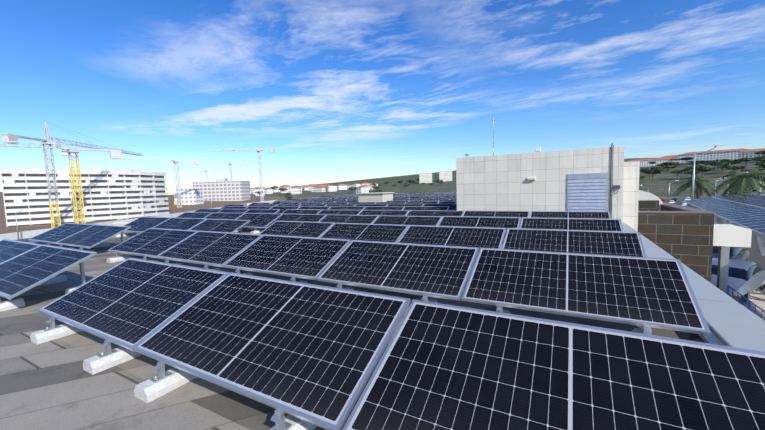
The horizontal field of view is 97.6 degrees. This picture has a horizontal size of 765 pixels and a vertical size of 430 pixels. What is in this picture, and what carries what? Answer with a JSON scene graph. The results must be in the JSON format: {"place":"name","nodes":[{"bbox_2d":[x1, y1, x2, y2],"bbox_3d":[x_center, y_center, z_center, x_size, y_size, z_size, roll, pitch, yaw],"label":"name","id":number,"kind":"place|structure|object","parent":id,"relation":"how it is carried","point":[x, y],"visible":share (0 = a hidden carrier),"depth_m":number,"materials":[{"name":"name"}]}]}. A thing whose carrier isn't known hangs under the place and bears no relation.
{"place":"outdoors","nodes":[
{"label":"outdoors","id":0,"kind":"place"},
{"bbox_2d":[0,227,704,429],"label":"roof","id":1,"kind":"structure","parent":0,"point":[51,385],"depth_m":2.95,"materials":[{"name":"metal"}]},
{"bbox_2d":[0,239,41,263],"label":"solar panel","id":2,"kind":"object","parent":1,"relation":"on","point":[10,249],"visible":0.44,"depth_m":6.79,"materials":[{"name":"blue glass"}]},
{"bbox_2d":[0,244,96,311],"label":"solar panel","id":3,"kind":"object","parent":1,"relation":"on","point":[43,264],"visible":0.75,"depth_m":5.53,"materials":[{"name":"blue glass"}]},
{"bbox_2d":[28,223,94,246],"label":"solar panel","id":4,"kind":"object","parent":1,"relation":"on","point":[58,233],"visible":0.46,"depth_m":11.14,"materials":[{"name":"blue glass"}]},
{"bbox_2d":[56,224,130,251],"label":"solar panel","id":5,"kind":"object","parent":1,"relation":"on","point":[95,236],"visible":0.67,"depth_m":10.04,"materials":[{"name":"blue glass"}]},
{"bbox_2d":[30,257,229,374],"bbox_3d":[-3.023,1.045,4.001,2.278,0.711,1.336,1,5,29],"label":"solar panel","id":6,"kind":"object","parent":1,"relation":"on","point":[128,305],"visible":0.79,"depth_m":3.82,"materials":[{"name":"blue glass"}]},
{"bbox_2d":[114,217,171,236],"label":"solar panel","id":7,"kind":"object","parent":1,"relation":"on","point":[140,225],"visible":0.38,"depth_m":13.41,"materials":[{"name":"blue glass"}]},
{"bbox_2d":[107,228,197,262],"bbox_3d":[-5.831,0.776,8.465,2.278,0.711,1.336,1,5,29],"label":"solar panel","id":8,"kind":"object","parent":1,"relation":"on","point":[153,242],"visible":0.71,"depth_m":8.38,"materials":[{"name":"blue glass"}]},
{"bbox_2d":[156,231,262,270],"bbox_3d":[-3.823,0.804,7.342,2.278,0.711,1.336,1,5,29],"label":"solar panel","id":9,"kind":"object","parent":1,"relation":"on","point":[213,248],"visible":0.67,"depth_m":7.25,"materials":[{"name":"blue glass"}]},
{"bbox_2d":[189,219,249,232],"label":"solar panel","id":10,"kind":"object","parent":1,"relation":"on","point":[223,225],"visible":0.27,"depth_m":11.33,"materials":[{"name":"blue glass"}]},
{"bbox_2d":[0,158,764,239],"bbox_3d":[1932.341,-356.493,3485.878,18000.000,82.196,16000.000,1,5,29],"label":"hillside terrain","id":11,"kind":"structure","parent":0,"point":[658,186],"depth_m":313.30,"materials":[{"name":"green plant"}]},
{"bbox_2d":[0,141,121,223],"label":"tower crane","id":12,"kind":"object","parent":11,"relation":"on","point":[114,154],"visible":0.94,"depth_m":109.95,"materials":[{"name":"yellow"}]},
{"bbox_2d":[2,121,143,227],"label":"tower crane","id":13,"kind":"object","parent":11,"relation":"on","point":[9,137],"visible":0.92,"depth_m":120.32,"materials":[{"name":"white"}]},
{"bbox_2d":[0,168,168,226],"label":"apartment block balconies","id":14,"kind":"structure","parent":11,"relation":"on","point":[114,195],"depth_m":149.90,"materials":[{"name":"grey"}]},
{"bbox_2d":[112,222,129,225],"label":"site cabin","id":15,"kind":"object","parent":11,"relation":"on","point":[119,223],"visible":0.25,"depth_m":119.03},
{"bbox_2d":[0,200,275,240],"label":"parapet","id":16,"kind":"structure","parent":11,"relation":"on","point":[23,234],"depth_m":106.45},
{"bbox_2d":[85,157,198,207],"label":"tower crane","id":17,"kind":"object","parent":11,"relation":"on","point":[174,161],"visible":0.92,"depth_m":224.52,"materials":[{"name":"white"}]},
{"bbox_2d":[173,189,203,204],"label":"building","id":18,"kind":"structure","parent":11,"relation":"on","point":[191,196],"depth_m":253.57,"materials":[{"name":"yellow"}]},
{"bbox_2d":[190,161,241,180],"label":"tower crane","id":19,"kind":"object","parent":11,"relation":"on","point":[231,173],"visible":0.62,"depth_m":361.75,"materials":[{"name":"white"}]},
{"bbox_2d":[192,178,250,200],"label":"building shell","id":20,"kind":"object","parent":11,"relation":"on","point":[223,189],"depth_m":298.87,"materials":[{"name":"concrete"}]},
{"bbox_2d":[211,148,274,201],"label":"tower crane","id":21,"kind":"object","parent":11,"relation":"on","point":[260,167],"visible":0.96,"depth_m":279.37,"materials":[{"name":"white"}]},
{"bbox_2d":[250,182,377,195],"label":"hillside houses","id":22,"kind":"structure","parent":11,"relation":"on","point":[364,187],"depth_m":434.06,"materials":[{"name":"concrete"}]},
{"bbox_2d":[255,181,443,198],"bbox_3d":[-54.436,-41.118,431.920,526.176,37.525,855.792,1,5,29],"label":"trees","id":23,"kind":"object","parent":11,"relation":"on","point":[352,188],"visible":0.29,"depth_m":380.63,"materials":[{"name":"green plant"}]},
{"bbox_2d":[384,179,442,183],"bbox_3d":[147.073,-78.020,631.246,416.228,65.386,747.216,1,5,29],"label":"tree grove","id":24,"kind":"object","parent":11,"relation":"on","point":[413,181],"visible":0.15,"depth_m":617.87,"materials":[{"name":"green plant"}]},
{"bbox_2d":[419,173,431,183],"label":"building","id":25,"kind":"structure","parent":11,"relation":"on","point":[425,177],"depth_m":781.18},
{"bbox_2d":[439,171,451,181],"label":"building","id":26,"kind":"structure","parent":11,"relation":"on","point":[444,176],"depth_m":788.18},
{"bbox_2d":[626,157,676,166],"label":"long white building","id":27,"kind":"structure","parent":11,"relation":"on","point":[644,163],"depth_m":528.34,"materials":[{"name":"concrete"}]},
{"bbox_2d":[662,200,694,206],"bbox_3d":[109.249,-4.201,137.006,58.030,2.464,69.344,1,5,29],"label":"car","id":28,"kind":"object","parent":11,"relation":"on","point":[677,202],"visible":0.02,"depth_m":142.39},
{"bbox_2d":[672,176,719,198],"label":"palm tree","id":29,"kind":"object","parent":11,"relation":"on","point":[698,182],"visible":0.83,"depth_m":51.02,"materials":[{"name":"green plant"}]},
{"bbox_2d":[639,150,764,181],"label":"hill pines","id":30,"kind":"object","parent":11,"relation":"on","point":[721,164],"visible":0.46,"depth_m":303.18,"materials":[{"name":"green plant"}]},
{"bbox_2d":[691,144,725,207],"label":"street lamp","id":31,"kind":"object","parent":11,"relation":"on","point":[693,181],"visible":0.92,"depth_m":47.90,"materials":[{"name":"metal"}]},
{"bbox_2d":[678,148,748,163],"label":"building","id":32,"kind":"structure","parent":11,"relation":"on","point":[731,154],"depth_m":446.21,"materials":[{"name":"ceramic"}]},
{"bbox_2d":[708,169,764,195],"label":"palm tree","id":33,"kind":"object","parent":11,"relation":"on","point":[742,183],"visible":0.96,"depth_m":33.75,"materials":[{"name":"green plant"}]},
{"bbox_2d":[738,148,764,158],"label":"hill building","id":34,"kind":"structure","parent":11,"relation":"on","point":[749,153],"depth_m":397.70,"materials":[{"name":"concrete"}]},
{"bbox_2d":[0,0,764,194],"label":"sky","id":35,"kind":"structure","parent":0,"point":[340,90],"materials":[{"name":"blue"}]},
{"bbox_2d":[622,222,764,351],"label":"roof parapet","id":36,"kind":"structure","parent":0,"point":[731,322],"depth_m":3.68,"materials":[{"name":"metal"}]},
{"bbox_2d":[698,329,724,345],"bbox_3d":[4.737,0.965,6.061,0.140,0.120,13.300,1,5,29],"label":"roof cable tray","id":37,"kind":"object","parent":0,"point":[712,338],"depth_m":3.24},
{"bbox_2d":[716,221,764,289],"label":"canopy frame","id":38,"kind":"object","parent":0,"point":[756,256],"depth_m":23.84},
{"bbox_2d":[681,192,764,255],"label":"carport steel frame","id":39,"kind":"object","parent":38,"relation":"on","point":[760,239],"visible":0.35,"depth_m":20.54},
{"bbox_2d":[700,203,741,208],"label":"solar panel","id":40,"kind":"object","parent":39,"relation":"on","point":[721,206],"visible":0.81,"depth_m":25.70,"materials":[{"name":"glass"}]},
{"bbox_2d":[702,204,745,209],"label":"solar panel","id":41,"kind":"object","parent":39,"relation":"on","point":[724,207],"visible":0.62,"depth_m":24.75,"materials":[{"name":"glass"}]},
{"bbox_2d":[707,205,750,210],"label":"solar panel","id":42,"kind":"object","parent":39,"relation":"on","point":[728,207],"visible":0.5,"depth_m":23.81,"materials":[{"name":"glass"}]},
{"bbox_2d":[712,206,755,211],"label":"solar panel","id":43,"kind":"object","parent":39,"relation":"on","point":[734,208],"visible":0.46,"depth_m":22.86,"materials":[{"name":"glass"}]},
{"bbox_2d":[716,207,760,212],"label":"solar panel","id":44,"kind":"object","parent":39,"relation":"on","point":[738,210],"visible":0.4,"depth_m":21.94,"materials":[{"name":"glass"}]},
{"bbox_2d":[714,208,764,214],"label":"solar panel","id":45,"kind":"object","parent":39,"relation":"on","point":[740,211],"visible":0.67,"depth_m":21.09,"materials":[{"name":"glass"}]},
{"bbox_2d":[717,210,764,216],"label":"solar panel","id":46,"kind":"object","parent":39,"relation":"on","point":[741,213],"visible":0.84,"depth_m":20.24,"materials":[{"name":"glass"}]},
{"bbox_2d":[720,212,764,217],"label":"solar panel","id":47,"kind":"object","parent":39,"relation":"on","point":[749,214],"visible":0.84,"depth_m":19.43,"materials":[{"name":"glass"}]},
{"bbox_2d":[724,214,764,219],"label":"solar panel","id":48,"kind":"object","parent":39,"relation":"on","point":[750,216],"visible":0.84,"depth_m":18.59,"materials":[{"name":"glass"}]},
{"bbox_2d":[729,216,764,221],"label":"solar panel","id":49,"kind":"object","parent":39,"relation":"on","point":[746,219],"visible":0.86,"depth_m":17.74,"materials":[{"name":"glass"}]},
{"bbox_2d":[733,219,764,224],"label":"solar panel","id":50,"kind":"object","parent":39,"relation":"on","point":[749,221],"visible":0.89,"depth_m":16.91,"materials":[{"name":"glass"}]},
{"bbox_2d":[739,222,764,226],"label":"solar panel","id":51,"kind":"object","parent":39,"relation":"on","point":[753,224],"visible":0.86,"depth_m":16.06,"materials":[{"name":"glass"}]},
{"bbox_2d":[745,225,764,228],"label":"solar panel","id":52,"kind":"object","parent":39,"relation":"on","point":[756,227],"visible":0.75,"depth_m":15.28,"materials":[{"name":"glass"}]},
{"bbox_2d":[730,288,764,320],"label":"terrace paving","id":53,"kind":"structure","parent":0,"point":[757,297],"depth_m":14.20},
{"bbox_2d":[639,190,662,210],"bbox_3d":[14.685,0.811,20.549,2.800,4.800,7.000,1,5,29],"label":"barrel vault rooflight","id":54,"kind":"object","parent":53,"relation":"on","point":[643,195],"visible":0.12,"depth_m":17.01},
{"bbox_2d":[637,200,713,282],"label":"stone clad wall","id":55,"kind":"structure","parent":53,"relation":"on","point":[686,239],"depth_m":12.35,"materials":[{"name":"stone"}]},
{"bbox_2d":[638,202,715,213],"bbox_3d":[12.779,-0.463,16.437,2.760,0.050,9.060,1,5,29],"label":"stone wall coping","id":56,"kind":"object","parent":55,"relation":"on","point":[686,209],"visible":0.64,"depth_m":12.78,"materials":[{"name":"grey"}]},
{"bbox_2d":[717,246,729,292],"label":"canopy columns","id":57,"kind":"structure","parent":53,"relation":"on","point":[723,267],"depth_m":12.90,"materials":[{"name":"metal"}]},
{"bbox_2d":[712,246,749,260],"bbox_3d":[19.972,2.333,19.819,4.412,1.476,2.118,-4,5,-31],"label":"car","id":58,"kind":"object","parent":53,"relation":"on","point":[740,253],"visible":0.17,"depth_m":18.98,"materials":[{"name":"grey paint"}]},
{"bbox_2d":[713,224,751,246],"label":"canopy cream fascia","id":59,"kind":"structure","parent":53,"relation":"on","point":[730,235],"depth_m":11.81,"materials":[{"name":"paint"}]},
{"bbox_2d":[711,257,764,301],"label":"car","id":60,"kind":"object","parent":53,"relation":"on","point":[746,278],"visible":0.56,"depth_m":14.42,"materials":[{"name":"white paint"}]},
{"bbox_2d":[726,285,764,318],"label":"blue railing","id":61,"kind":"object","parent":53,"relation":"on","point":[749,301],"visible":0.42,"depth_m":10.64,"materials":[{"name":"metal"}]},
{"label":"building walls","id":62,"kind":"object","parent":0,"visible":0},
{"bbox_2d":[29,197,318,244],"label":"roof edge flashing","id":63,"kind":"object","parent":62,"relation":"on","point":[36,242],"visible":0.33,"depth_m":11.44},
{"bbox_2d":[153,217,205,229],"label":"solar panel","id":64,"kind":"object","parent":63,"relation":"on","point":[181,223],"visible":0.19,"depth_m":12.44,"materials":[{"name":"blue glass"}]},
{"bbox_2d":[175,212,211,217],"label":"solar panel","id":65,"kind":"object","parent":63,"relation":"on","point":[194,215],"visible":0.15,"depth_m":16.45,"materials":[{"name":"blue glass"}]},
{"bbox_2d":[195,209,221,212],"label":"solar panel","id":66,"kind":"object","parent":63,"relation":"on","point":[208,210],"visible":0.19,"depth_m":20.02,"materials":[{"name":"blue glass"}]},
{"bbox_2d":[205,212,244,227],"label":"solar panel","id":67,"kind":"object","parent":63,"relation":"on","point":[217,215],"visible":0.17,"depth_m":15.29,"materials":[{"name":"blue glass"}]},
{"bbox_2d":[218,209,248,212],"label":"solar panel","id":68,"kind":"object","parent":63,"relation":"on","point":[233,210],"visible":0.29,"depth_m":18.91,"materials":[{"name":"blue glass"}]},
{"bbox_2d":[223,206,247,208],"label":"solar panel","id":69,"kind":"object","parent":63,"relation":"on","point":[235,207],"visible":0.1,"depth_m":22.74,"materials":[{"name":"blue glass"}]},
{"bbox_2d":[235,213,281,233],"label":"solar panel","id":70,"kind":"object","parent":63,"relation":"on","point":[260,220],"visible":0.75,"depth_m":13.85,"materials":[{"name":"blue glass"}]},
{"bbox_2d":[245,206,272,208],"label":"solar panel","id":71,"kind":"object","parent":63,"relation":"on","point":[258,207],"visible":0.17,"depth_m":21.61,"materials":[{"name":"blue glass"}]},
{"bbox_2d":[245,209,279,212],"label":"solar panel","id":72,"kind":"object","parent":63,"relation":"on","point":[262,210],"visible":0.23,"depth_m":17.81,"materials":[{"name":"blue glass"}]},
{"bbox_2d":[133,272,410,429],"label":"solar panel","id":73,"kind":"object","parent":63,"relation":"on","point":[305,356],"visible":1,"depth_m":2.70,"materials":[{"name":"black glass"}]},
{"bbox_2d":[270,206,300,213],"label":"solar panel","id":74,"kind":"object","parent":63,"relation":"on","point":[282,209],"visible":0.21,"depth_m":20.33,"materials":[{"name":"black glass"}]},
{"bbox_2d":[223,234,351,282],"bbox_3d":[-1.811,0.834,6.229,2.278,0.711,1.336,1,5,29],"label":"solar panel","id":75,"kind":"object","parent":63,"relation":"on","point":[310,258],"visible":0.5,"depth_m":6.13,"materials":[{"name":"black glass"}]},
{"bbox_2d":[276,204,300,205],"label":"solar panel","id":76,"kind":"object","parent":63,"relation":"on","point":[288,204],"visible":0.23,"depth_m":23.87,"materials":[{"name":"blue glass"}]},
{"bbox_2d":[264,214,326,227],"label":"solar panel","id":77,"kind":"object","parent":63,"relation":"on","point":[303,217],"visible":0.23,"depth_m":13.08,"materials":[{"name":"black glass"}]},
{"bbox_2d":[259,221,334,237],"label":"solar panel","id":78,"kind":"object","parent":63,"relation":"on","point":[302,229],"visible":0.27,"depth_m":9.64,"materials":[{"name":"black glass"}]},
{"bbox_2d":[281,209,321,213],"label":"solar panel","id":79,"kind":"object","parent":63,"relation":"on","point":[302,211],"visible":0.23,"depth_m":16.46,"materials":[{"name":"glass"}]},
{"bbox_2d":[300,204,326,205],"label":"solar panel","id":80,"kind":"object","parent":63,"relation":"on","point":[313,204],"visible":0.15,"depth_m":22.75,"materials":[{"name":"blue glass"}]},
{"bbox_2d":[298,206,330,209],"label":"solar panel","id":81,"kind":"object","parent":63,"relation":"on","point":[316,207],"visible":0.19,"depth_m":19.38,"materials":[{"name":"black glass"}]},
{"bbox_2d":[323,202,348,203],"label":"solar panel","id":82,"kind":"object","parent":63,"relation":"on","point":[335,202],"visible":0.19,"depth_m":24.98,"materials":[{"name":"blue glass"}]},
{"bbox_2d":[318,210,361,214],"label":"solar panel","id":83,"kind":"object","parent":63,"relation":"on","point":[344,212],"visible":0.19,"depth_m":15.27,"materials":[{"name":"black glass"}]},
{"bbox_2d":[326,204,355,205],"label":"solar panel","id":84,"kind":"object","parent":63,"relation":"on","point":[340,204],"visible":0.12,"depth_m":21.64,"materials":[{"name":"blue glass"}]},
{"bbox_2d":[328,206,365,209],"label":"solar panel","id":85,"kind":"object","parent":63,"relation":"on","point":[346,207],"visible":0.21,"depth_m":18.26,"materials":[{"name":"black glass"}]},
{"bbox_2d":[319,214,378,223],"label":"solar panel","id":86,"kind":"object","parent":63,"relation":"on","point":[366,219],"visible":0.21,"depth_m":11.93,"materials":[{"name":"black glass"}]},
{"bbox_2d":[348,202,375,203],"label":"solar panel","id":87,"kind":"object","parent":63,"relation":"on","point":[361,202],"visible":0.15,"depth_m":23.86,"materials":[{"name":"blue glass"}]},
{"bbox_2d":[319,223,408,242],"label":"solar panel","id":88,"kind":"object","parent":63,"relation":"on","point":[375,232],"visible":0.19,"depth_m":8.52,"materials":[{"name":"black glass"}]},
{"bbox_2d":[355,204,387,205],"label":"solar panel","id":89,"kind":"object","parent":63,"relation":"on","point":[371,204],"visible":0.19,"depth_m":20.52,"materials":[{"name":"blue glass"}]},
{"bbox_2d":[356,192,394,201],"bbox_3d":[-0.526,-1.102,26.473,2.400,1.330,1.900,1,5,29],"label":"rooftop structure","id":90,"kind":"object","parent":63,"relation":"on","point":[376,197],"visible":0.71,"depth_m":25.72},
{"bbox_2d":[358,210,408,215],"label":"solar panel","id":91,"kind":"object","parent":63,"relation":"on","point":[387,212],"visible":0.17,"depth_m":14.20,"materials":[{"name":"black glass"}]},
{"bbox_2d":[363,206,404,209],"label":"solar panel","id":92,"kind":"object","parent":63,"relation":"on","point":[383,207],"visible":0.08,"depth_m":17.17,"materials":[{"name":"black glass"}]},
{"bbox_2d":[375,202,405,203],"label":"solar panel","id":93,"kind":"object","parent":63,"relation":"on","point":[390,202],"visible":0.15,"depth_m":22.74,"materials":[{"name":"blue glass"}]},
{"bbox_2d":[317,240,479,302],"bbox_3d":[0.199,0.870,5.108,2.278,0.711,1.336,1,5,29],"label":"solar panel","id":94,"kind":"object","parent":63,"relation":"on","point":[425,271],"visible":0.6,"depth_m":4.99,"materials":[{"name":"black glass"}]},
{"bbox_2d":[387,204,423,205],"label":"solar panel","id":95,"kind":"object","parent":63,"relation":"on","point":[405,204],"visible":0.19,"depth_m":19.40,"materials":[{"name":"blue glass"}]},
{"bbox_2d":[372,215,442,225],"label":"solar panel","id":96,"kind":"object","parent":63,"relation":"on","point":[412,220],"visible":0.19,"depth_m":10.81,"materials":[{"name":"black glass"}]},
{"bbox_2d":[405,202,438,203],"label":"solar panel","id":97,"kind":"object","parent":63,"relation":"on","point":[421,202],"visible":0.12,"depth_m":21.59,"materials":[{"name":"blue glass"}]},
{"bbox_2d":[409,200,438,201],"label":"solar panel","id":98,"kind":"object","parent":63,"relation":"on","point":[423,200],"visible":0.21,"depth_m":24.26,"materials":[{"name":"blue glass"}]},
{"bbox_2d":[403,206,448,210],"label":"solar panel","id":99,"kind":"object","parent":63,"relation":"on","point":[409,208],"visible":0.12,"depth_m":16.05,"materials":[{"name":"black glass"}]},
{"bbox_2d":[406,210,463,215],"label":"solar panel","id":100,"kind":"object","parent":63,"relation":"on","point":[432,213],"visible":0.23,"depth_m":13.15,"materials":[{"name":"black glass"}]},
{"bbox_2d":[423,204,456,210],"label":"solar panel","id":101,"kind":"object","parent":63,"relation":"on","point":[452,207],"visible":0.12,"depth_m":18.09,"materials":[{"name":"blue glass"}]},
{"bbox_2d":[397,225,506,248],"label":"solar panel","id":102,"kind":"object","parent":63,"relation":"on","point":[484,237],"visible":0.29,"depth_m":7.40,"materials":[{"name":"black glass"}]},
{"bbox_2d":[438,216,520,247],"bbox_3d":[2.660,0.448,9.542,2.278,0.711,1.336,1,5,29],"label":"solar panel","id":103,"kind":"object","parent":63,"relation":"on","point":[490,222],"visible":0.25,"depth_m":9.69,"materials":[{"name":"black glass"}]},
{"bbox_2d":[462,210,529,227],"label":"solar panel","id":104,"kind":"object","parent":63,"relation":"on","point":[475,213],"visible":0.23,"depth_m":11.97,"materials":[{"name":"black glass"}]},
{"bbox_2d":[342,299,764,429],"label":"solar panel","id":105,"kind":"object","parent":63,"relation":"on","point":[440,366],"visible":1,"depth_m":1.91,"materials":[{"name":"black glass"}]},
{"bbox_2d":[530,211,610,218],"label":"solar panel","id":106,"kind":"object","parent":63,"relation":"on","point":[574,214],"visible":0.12,"depth_m":10.87,"materials":[{"name":"black glass"}]},
{"bbox_2d":[520,217,623,231],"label":"solar panel","id":107,"kind":"object","parent":63,"relation":"on","point":[592,224],"visible":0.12,"depth_m":8.59,"materials":[{"name":"black glass"}]},
{"bbox_2d":[501,228,646,256],"bbox_3d":[3.436,0.691,6.216,2.278,0.711,1.336,1,5,29],"label":"solar panel","id":108,"kind":"object","parent":63,"relation":"on","point":[618,243],"visible":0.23,"depth_m":6.27,"materials":[{"name":"black glass"}]},
{"bbox_2d":[461,247,710,334],"bbox_3d":[2.204,0.899,3.998,2.278,0.711,1.336,1,5,29],"label":"solar panel","id":109,"kind":"object","parent":63,"relation":"on","point":[647,293],"visible":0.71,"depth_m":3.85,"materials":[{"name":"black glass"}]},
{"bbox_2d":[456,146,639,230],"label":"rooftop building","id":110,"kind":"structure","parent":62,"relation":"on","point":[494,183],"depth_m":13.05,"materials":[{"name":"tile"}]},
{"bbox_2d":[493,106,493,154],"bbox_3d":[4.929,-3.688,14.872,0.120,2.260,0.120,1,5,29],"label":"lightning rod","id":111,"kind":"object","parent":110,"relation":"on","point":[493,130],"visible":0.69,"depth_m":14.86,"materials":[{"name":"metal"}]},
{"bbox_2d":[567,172,607,210],"bbox_3d":[7.514,-0.599,12.321,1.280,1.860,0.043,1,5,29],"label":"louvered vent","id":112,"kind":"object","parent":110,"relation":"in","point":[587,191],"depth_m":12.29,"materials":[{"name":"metal"}]},
{"bbox_2d":[610,143,613,218],"bbox_3d":[8.216,-1.109,12.032,0.068,2.923,0.305,1,5,29],"label":"pipe","id":113,"kind":"object","parent":110,"relation":"attached to","point":[611,178],"visible":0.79,"depth_m":11.89,"materials":[{"name":"grey plastic"}]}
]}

